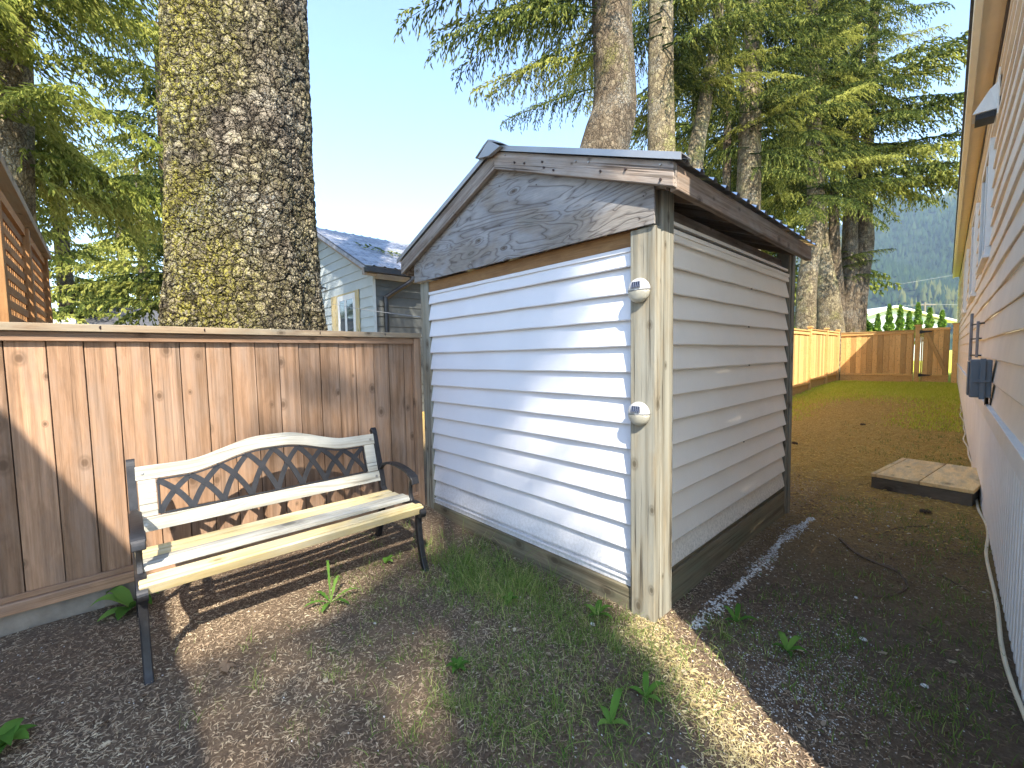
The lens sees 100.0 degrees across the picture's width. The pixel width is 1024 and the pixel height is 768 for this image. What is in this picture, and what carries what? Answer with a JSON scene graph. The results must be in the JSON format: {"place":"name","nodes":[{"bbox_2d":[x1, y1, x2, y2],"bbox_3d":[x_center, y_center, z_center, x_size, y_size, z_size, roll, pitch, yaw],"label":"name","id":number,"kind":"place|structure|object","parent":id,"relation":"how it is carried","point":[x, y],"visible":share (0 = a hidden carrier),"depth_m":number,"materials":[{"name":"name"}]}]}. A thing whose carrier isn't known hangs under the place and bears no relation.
{"place":"outdoors","nodes":[
{"label":"outdoors","id":0,"kind":"place"},
{"bbox_2d":[317,227,437,411],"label":"neighbour house","id":1,"kind":"structure","parent":0,"point":[354,275],"depth_m":10.61,"materials":[{"name":"grey"}]},
{"bbox_2d":[331,289,360,331],"bbox_3d":[-4.326,-1.458,11.137,0.035,1.750,1.800,-4,5,-43],"label":"window","id":2,"kind":"structure","parent":1,"relation":"in","point":[346,318],"depth_m":10.99,"materials":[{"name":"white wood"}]},
{"bbox_2d":[353,241,400,256],"bbox_3d":[-3.421,-3.477,11.226,1.390,0.473,0.687,-1,4,1],"label":"fallen sprig","id":3,"kind":"object","parent":1,"relation":"on","point":[390,251],"visible":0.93,"depth_m":11.19,"materials":[{"name":"plant"}]},
{"bbox_2d":[31,0,969,310],"label":"sky","id":4,"kind":"structure","parent":0,"point":[393,137],"materials":[{"name":"blue"}]},
{"bbox_2d":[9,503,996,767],"bbox_3d":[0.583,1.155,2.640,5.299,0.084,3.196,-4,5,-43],"label":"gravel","id":5,"kind":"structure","parent":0,"point":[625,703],"depth_m":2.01,"materials":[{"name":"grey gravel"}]},
{"bbox_2d":[0,350,1023,767],"bbox_3d":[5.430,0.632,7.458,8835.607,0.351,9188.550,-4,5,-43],"label":"ground","id":6,"kind":"structure","parent":0,"point":[1006,754],"depth_m":1.93,"materials":[{"name":"brown plant"}]},
{"bbox_2d":[0,717,36,752],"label":"weed","id":7,"kind":"object","parent":6,"relation":"on","point":[11,730],"visible":1,"depth_m":1.53,"materials":[{"name":"green plant"}]},
{"bbox_2d":[0,152,52,322],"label":"lattice screen","id":8,"kind":"object","parent":6,"relation":"on","point":[25,290],"visible":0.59,"depth_m":3.35,"materials":[{"name":"brown wood"}]},
{"bbox_2d":[34,74,88,323],"bbox_3d":[-14.717,-4.032,10.752,5.596,10.303,5.003,1,4,23],"label":"spruce tree","id":9,"kind":"object","parent":6,"relation":"on","point":[56,316],"visible":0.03,"depth_m":11.61,"materials":[{"name":"green plant"}]},
{"bbox_2d":[53,318,76,323],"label":"white shed","id":10,"kind":"structure","parent":6,"relation":"on","point":[72,321],"depth_m":11.32,"materials":[{"name":"white"}]},
{"bbox_2d":[0,0,163,271],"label":"spruce tree","id":11,"kind":"object","parent":6,"relation":"on","point":[27,106],"visible":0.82,"depth_m":5.85,"materials":[{"name":"green plant"}]},
{"bbox_2d":[35,101,148,323],"bbox_3d":[-14.475,-4.197,14.083,4.749,10.200,4.187,-4,5,-43],"label":"spruce tree","id":12,"kind":"object","parent":6,"relation":"on","point":[67,260],"visible":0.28,"depth_m":13.78,"materials":[{"name":"green plant"}]},
{"bbox_2d":[49,1,164,325],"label":"spruce tree","id":13,"kind":"object","parent":6,"relation":"on","point":[139,285],"visible":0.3,"depth_m":10.75,"materials":[{"name":"green plant"}]},
{"bbox_2d":[50,145,163,323],"bbox_3d":[-19.784,-5.468,21.666,6.671,13.045,7.462,1,4,33],"label":"spruce tree","id":14,"kind":"object","parent":6,"relation":"on","point":[103,159],"visible":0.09,"depth_m":21.28,"materials":[{"name":"green plant"}]},
{"bbox_2d":[79,165,162,307],"bbox_3d":[-16.567,-4.284,18.986,5.281,10.575,5.907,-2,4,-17],"label":"spruce tree","id":15,"kind":"object","parent":6,"relation":"on","point":[125,255],"visible":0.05,"depth_m":18.41,"materials":[{"name":"green plant"}]},
{"bbox_2d":[84,306,158,325],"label":"dark roofed house","id":16,"kind":"structure","parent":6,"relation":"on","point":[95,320],"depth_m":14.36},
{"bbox_2d":[91,585,157,621],"bbox_3d":[-2.095,1.187,2.313,0.300,0.106,0.219,-2,4,-8],"label":"weed","id":17,"kind":"object","parent":6,"relation":"on","point":[121,594],"visible":0.83,"depth_m":2.34,"materials":[{"name":"green plant"}]},
{"bbox_2d":[0,322,424,636],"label":"board fence","id":18,"kind":"object","parent":6,"relation":"on","point":[87,411],"visible":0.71,"depth_m":2.49,"materials":[{"name":"brown wood"}]},
{"bbox_2d":[218,658,235,672],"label":"dry leaf","id":19,"kind":"object","parent":6,"relation":"on","point":[225,664],"visible":1,"depth_m":1.88,"materials":[{"name":"brown plant"}]},
{"bbox_2d":[158,0,327,330],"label":"spruce tree","id":20,"kind":"object","parent":6,"relation":"on","point":[240,237],"visible":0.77,"depth_m":3.77,"materials":[{"name":"brown plant"}]},
{"bbox_2d":[125,427,428,685],"bbox_3d":[-1.275,0.779,2.484,1.395,0.909,0.734,-4,5,-43],"label":"garden bench","id":21,"kind":"object","parent":6,"relation":"on","point":[145,559],"visible":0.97,"depth_m":2.40,"materials":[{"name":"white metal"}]},
{"bbox_2d":[303,560,358,611],"bbox_3d":[-0.986,1.103,2.354,0.264,0.195,0.248,-1,4,8],"label":"dandelion","id":22,"kind":"object","parent":6,"relation":"on","point":[333,589],"visible":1,"depth_m":2.38,"materials":[{"name":"green plant"}]},
{"bbox_2d":[383,555,393,562],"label":"weed","id":23,"kind":"object","parent":6,"relation":"on","point":[386,559],"visible":1,"depth_m":2.79,"materials":[{"name":"green plant"}]},
{"bbox_2d":[446,656,469,673],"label":"weed","id":24,"kind":"object","parent":6,"relation":"on","point":[454,662],"visible":0.99,"depth_m":1.89,"materials":[{"name":"green plant"}]},
{"bbox_2d":[16,475,989,767],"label":"bark chips","id":25,"kind":"object","parent":6,"relation":"on","point":[546,653],"visible":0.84,"depth_m":1.86,"materials":[{"name":"brown wood"}]},
{"bbox_2d":[503,591,518,604],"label":"weed","id":26,"kind":"object","parent":6,"relation":"on","point":[511,593],"visible":0.65,"depth_m":2.36,"materials":[{"name":"green plant"}]},
{"bbox_2d":[393,0,636,149],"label":"spruce tree","id":27,"kind":"object","parent":6,"relation":"on","point":[610,122],"visible":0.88,"depth_m":7.88,"materials":[{"name":"green plant"}]},
{"bbox_2d":[175,516,887,767],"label":"grass","id":28,"kind":"structure","parent":6,"relation":"on","point":[499,581],"depth_m":1.96,"materials":[{"name":"green plant"}]},
{"bbox_2d":[584,600,612,617],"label":"weed","id":29,"kind":"object","parent":6,"relation":"on","point":[600,608],"visible":0.94,"depth_m":2.24,"materials":[{"name":"green plant"}]},
{"bbox_2d":[397,139,816,623],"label":"shed","id":30,"kind":"structure","parent":6,"relation":"on","point":[552,352],"depth_m":2.59,"materials":[{"name":"plastic"}]},
{"bbox_2d":[326,302,418,316],"bbox_3d":[-3.067,-1.449,7.883,0.007,1.306,9.706,-3,4,-28],"label":"wire","id":31,"kind":"object","parent":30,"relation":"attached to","point":[379,311],"visible":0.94,"depth_m":4.90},
{"bbox_2d":[627,278,650,302],"bbox_3d":[0.607,-0.454,2.082,0.046,0.121,0.120,-4,5,-43],"label":"solar light","id":32,"kind":"object","parent":30,"relation":"attached to","point":[638,291],"visible":1,"depth_m":2.06,"materials":[{"name":"white plastic"}]},
{"bbox_2d":[628,402,649,425],"bbox_3d":[0.618,0.149,2.120,0.046,0.121,0.120,-4,5,-43],"label":"solar light","id":33,"kind":"object","parent":30,"relation":"attached to","point":[638,413],"visible":1,"depth_m":2.10,"materials":[{"name":"white plastic"}]},
{"bbox_2d":[597,688,629,726],"bbox_3d":[0.372,1.212,1.617,0.118,0.076,0.129,-1,4,5],"label":"weed","id":34,"kind":"object","parent":6,"relation":"on","point":[615,699],"visible":0.98,"depth_m":1.60,"materials":[{"name":"green plant"}]},
{"bbox_2d":[628,671,663,704],"bbox_3d":[0.539,1.208,1.702,0.130,0.057,0.136,-4,5,-43],"label":"weed","id":35,"kind":"object","parent":6,"relation":"on","point":[647,690],"visible":0.99,"depth_m":1.71,"materials":[{"name":"green plant"}]},
{"bbox_2d":[549,0,833,150],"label":"spruce tree","id":36,"kind":"object","parent":6,"relation":"on","point":[658,28],"visible":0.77,"depth_m":10.74,"materials":[{"name":"green plant"}]},
{"bbox_2d":[582,0,803,168],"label":"spruce tree","id":37,"kind":"object","parent":6,"relation":"on","point":[696,149],"visible":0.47,"depth_m":11.31,"materials":[{"name":"green plant"}]},
{"bbox_2d":[601,610,808,767],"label":"dry straw","id":38,"kind":"object","parent":6,"relation":"on","point":[741,750],"visible":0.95,"depth_m":1.64,"materials":[{"name":"beige plant"}]},
{"bbox_2d":[633,59,790,250],"bbox_3d":[9.305,-8.618,21.821,8.186,17.200,8.060,-4,5,-43],"label":"spruce tree","id":39,"kind":"object","parent":6,"relation":"on","point":[685,128],"visible":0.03,"depth_m":20.40,"materials":[{"name":"green plant"}]},
{"bbox_2d":[724,603,758,621],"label":"weed","id":40,"kind":"object","parent":6,"relation":"on","point":[737,610],"visible":0.98,"depth_m":2.15,"materials":[{"name":"green plant"}]},
{"bbox_2d":[675,0,828,190],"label":"spruce tree","id":41,"kind":"object","parent":6,"relation":"on","point":[725,174],"visible":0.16,"depth_m":12.58,"materials":[{"name":"green plant"}]},
{"bbox_2d":[707,79,803,291],"bbox_3d":[12.038,-8.750,23.139,8.730,17.200,8.180,-4,5,-43],"label":"spruce tree","id":42,"kind":"object","parent":6,"relation":"on","point":[762,144],"visible":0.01,"depth_m":21.72,"materials":[{"name":"green plant"}]},
{"bbox_2d":[642,0,870,250],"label":"spruce tree","id":43,"kind":"object","parent":6,"relation":"on","point":[751,174],"visible":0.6,"depth_m":12.01,"materials":[{"name":"green plant"}]},
{"bbox_2d":[773,631,807,657],"bbox_3d":[1.252,1.172,1.929,0.130,0.058,0.137,-4,5,-43],"label":"weed","id":44,"kind":"object","parent":6,"relation":"on","point":[789,646],"visible":1,"depth_m":1.94,"materials":[{"name":"green plant"}]},
{"bbox_2d":[792,326,840,395],"bbox_3d":[6.051,-0.361,10.024,14.130,2.235,0.135,-4,5,-43],"label":"cedar fence","id":45,"kind":"object","parent":6,"relation":"on","point":[815,354],"visible":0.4,"depth_m":12.71,"materials":[{"name":"brown wood"}]},
{"bbox_2d":[763,92,900,308],"bbox_3d":[15.671,-8.885,24.245,9.609,17.200,9.462,-4,5,-43],"label":"spruce tree","id":46,"kind":"object","parent":6,"relation":"on","point":[874,283],"visible":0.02,"depth_m":22.49,"materials":[{"name":"green plant"}]},
{"bbox_2d":[731,0,933,384],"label":"spruce tree","id":47,"kind":"object","parent":6,"relation":"on","point":[818,200],"visible":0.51,"depth_m":13.28,"materials":[{"name":"green plant"}]},
{"bbox_2d":[677,587,1004,766],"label":"gravel","id":48,"kind":"structure","parent":6,"relation":"on","point":[801,684],"depth_m":1.72,"materials":[{"name":"grey gravel"}]},
{"bbox_2d":[721,0,967,379],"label":"spruce clump","id":49,"kind":"object","parent":6,"relation":"on","point":[844,273],"visible":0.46,"depth_m":14.44,"materials":[{"name":"green plant"}]},
{"bbox_2d":[681,395,1023,767],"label":"grass","id":50,"kind":"structure","parent":6,"relation":"on","point":[927,715],"depth_m":1.94,"materials":[{"name":"green"}]},
{"bbox_2d":[838,537,898,571],"bbox_3d":[2.312,1.121,2.836,0.073,0.025,0.500,-1,4,3],"label":"twig","id":51,"kind":"object","parent":6,"relation":"on","point":[853,550],"visible":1,"depth_m":2.79,"materials":[{"name":"brown wood"}]},
{"bbox_2d":[866,319,878,331],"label":"bush","id":52,"kind":"object","parent":6,"relation":"on","point":[869,326],"visible":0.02,"depth_m":16.44,"materials":[{"name":"green plant"}]},
{"bbox_2d":[792,379,963,432],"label":"grass","id":53,"kind":"structure","parent":6,"relation":"on","point":[904,387],"depth_m":10.64,"materials":[{"name":"green plant"}]},
{"bbox_2d":[874,313,881,330],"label":"cedar shrub","id":54,"kind":"object","parent":6,"relation":"on","point":[877,322],"visible":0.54,"depth_m":29.90,"materials":[{"name":"green plant"}]},
{"bbox_2d":[882,303,894,330],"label":"cedar shrub","id":55,"kind":"object","parent":6,"relation":"on","point":[888,325],"visible":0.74,"depth_m":29.85,"materials":[{"name":"green plant"}]},
{"bbox_2d":[790,384,989,552],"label":"needle litter","id":56,"kind":"object","parent":6,"relation":"on","point":[876,467],"visible":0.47,"depth_m":5.84,"materials":[{"name":"brown plant"}]},
{"bbox_2d":[875,571,907,596],"bbox_3d":[2.181,1.148,2.435,0.428,0.015,0.085,-4,4,-35],"label":"twig","id":57,"kind":"object","parent":6,"relation":"on","point":[906,587],"visible":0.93,"depth_m":2.40,"materials":[{"name":"brown wood"}]},
{"bbox_2d":[893,304,905,330],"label":"cedar shrub","id":58,"kind":"object","parent":6,"relation":"on","point":[900,322],"visible":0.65,"depth_m":29.84,"materials":[{"name":"green plant"}]},
{"bbox_2d":[840,323,959,382],"bbox_3d":[12.263,-0.898,13.736,0.173,1.915,2.826,-4,5,-43],"label":"cedar fence","id":59,"kind":"object","parent":6,"relation":"on","point":[888,355],"visible":0.91,"depth_m":13.92,"materials":[{"name":"brown wood"}]},
{"bbox_2d":[918,327,950,381],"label":"cedar gate","id":60,"kind":"structure","parent":59,"relation":"attached to","point":[934,357],"depth_m":13.05,"materials":[{"name":"brown wood"}]},
{"bbox_2d":[884,525,927,532],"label":"twig","id":61,"kind":"object","parent":6,"relation":"on","point":[907,526],"visible":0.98,"depth_m":3.27,"materials":[{"name":"brown wood"}]},
{"bbox_2d":[904,310,914,344],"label":"cedar shrub","id":62,"kind":"object","parent":6,"relation":"on","point":[909,323],"visible":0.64,"depth_m":29.87,"materials":[{"name":"green plant"}]},
{"bbox_2d":[867,305,956,354],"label":"house","id":63,"kind":"structure","parent":6,"relation":"on","point":[874,312],"depth_m":40.09,"materials":[{"name":"grey"}]},
{"bbox_2d":[913,302,923,337],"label":"cedar shrub","id":64,"kind":"object","parent":6,"relation":"on","point":[918,319],"visible":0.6,"depth_m":29.83,"materials":[{"name":"green plant"}]},
{"bbox_2d":[914,302,935,311],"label":"utility pole","id":65,"kind":"object","parent":6,"relation":"on","point":[924,304],"visible":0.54,"depth_m":59.86,"materials":[{"name":"grey wood"}]},
{"bbox_2d":[871,458,980,505],"bbox_3d":[4.153,0.947,4.237,1.030,0.165,0.700,-4,4,-35],"label":"wooden step","id":66,"kind":"object","parent":6,"relation":"on","point":[958,484],"visible":0.85,"depth_m":4.05,"materials":[{"name":"brown wood"}]},
{"bbox_2d":[919,508,932,513],"bbox_3d":[3.399,1.046,3.523,0.057,0.057,0.081,-4,5,-43],"label":"pine cone","id":67,"kind":"object","parent":6,"relation":"on","point":[922,510],"visible":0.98,"depth_m":3.52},
{"bbox_2d":[924,307,934,327],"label":"cedar shrub","id":68,"kind":"object","parent":6,"relation":"on","point":[929,321],"visible":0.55,"depth_m":29.85,"materials":[{"name":"green plant"}]},
{"bbox_2d":[937,309,947,327],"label":"cedar shrub","id":69,"kind":"object","parent":6,"relation":"on","point":[942,321],"visible":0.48,"depth_m":29.77,"materials":[{"name":"green plant"}]},
{"bbox_2d":[940,574,969,591],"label":"twig","id":70,"kind":"object","parent":6,"relation":"on","point":[953,582],"visible":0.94,"depth_m":2.48,"materials":[{"name":"brown wood"}]},
{"bbox_2d":[952,0,1023,703],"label":"manufactured house","id":71,"kind":"structure","parent":6,"relation":"on","point":[989,233],"depth_m":3.21,"materials":[{"name":"beige"}]},
{"bbox_2d":[961,249,969,315],"bbox_3d":[9.550,-2.097,9.044,1.341,1.260,0.060,-5,5,-45],"label":"window","id":72,"kind":"structure","parent":71,"relation":"in","point":[966,269],"depth_m":8.61,"materials":[{"name":"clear glass"}]},
{"bbox_2d":[967,202,980,303],"bbox_3d":[6.832,-1.878,6.359,1.391,1.260,0.060,-5,5,-45],"label":"window","id":73,"kind":"structure","parent":71,"relation":"in","point":[975,230],"depth_m":5.92,"materials":[{"name":"white glass"}]},
{"bbox_2d":[968,313,984,360],"bbox_3d":[4.780,-0.486,4.416,0.062,0.500,0.378,2,5,39],"label":"pipe bracket","id":74,"kind":"object","parent":71,"relation":"attached to","point":[971,338],"visible":0.88,"depth_m":4.54,"materials":[{"name":"grey metal"}]},
{"bbox_2d":[966,359,992,404],"bbox_3d":[3.539,-0.003,3.252,0.261,0.382,0.140,-4,5,-43],"label":"utility box","id":75,"kind":"object","parent":71,"relation":"on","point":[979,380],"visible":0.94,"depth_m":3.18,"materials":[{"name":"grey plastic"}]},
{"bbox_2d":[975,137,996,274],"bbox_3d":[4.859,-1.750,4.410,1.341,1.080,0.060,-5,5,-45],"label":"window","id":76,"kind":"structure","parent":71,"relation":"in","point":[986,212],"depth_m":4.00,"materials":[{"name":"white glass"}]},
{"bbox_2d":[960,404,1023,719],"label":"cable","id":77,"kind":"object","parent":6,"relation":"on","point":[1005,660],"visible":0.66,"depth_m":2.13,"materials":[{"name":"white plastic"}]},
{"bbox_2d":[687,517,814,628],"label":"gravel","id":78,"kind":"structure","parent":0,"point":[697,624],"depth_m":2.56,"materials":[{"name":"grey gravel"}]},
{"bbox_2d":[796,198,1023,332],"bbox_3d":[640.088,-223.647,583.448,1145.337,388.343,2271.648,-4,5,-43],"label":"hill","id":79,"kind":"structure","parent":0,"point":[874,302],"depth_m":689.41,"materials":[{"name":"green plant"}]},
{"bbox_2d":[794,190,1021,349],"bbox_3d":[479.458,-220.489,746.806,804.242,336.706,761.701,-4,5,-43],"label":"forest","id":80,"kind":"object","parent":79,"relation":"on","point":[942,289],"visible":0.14,"depth_m":632.59,"materials":[{"name":"green plant"}]}
]}

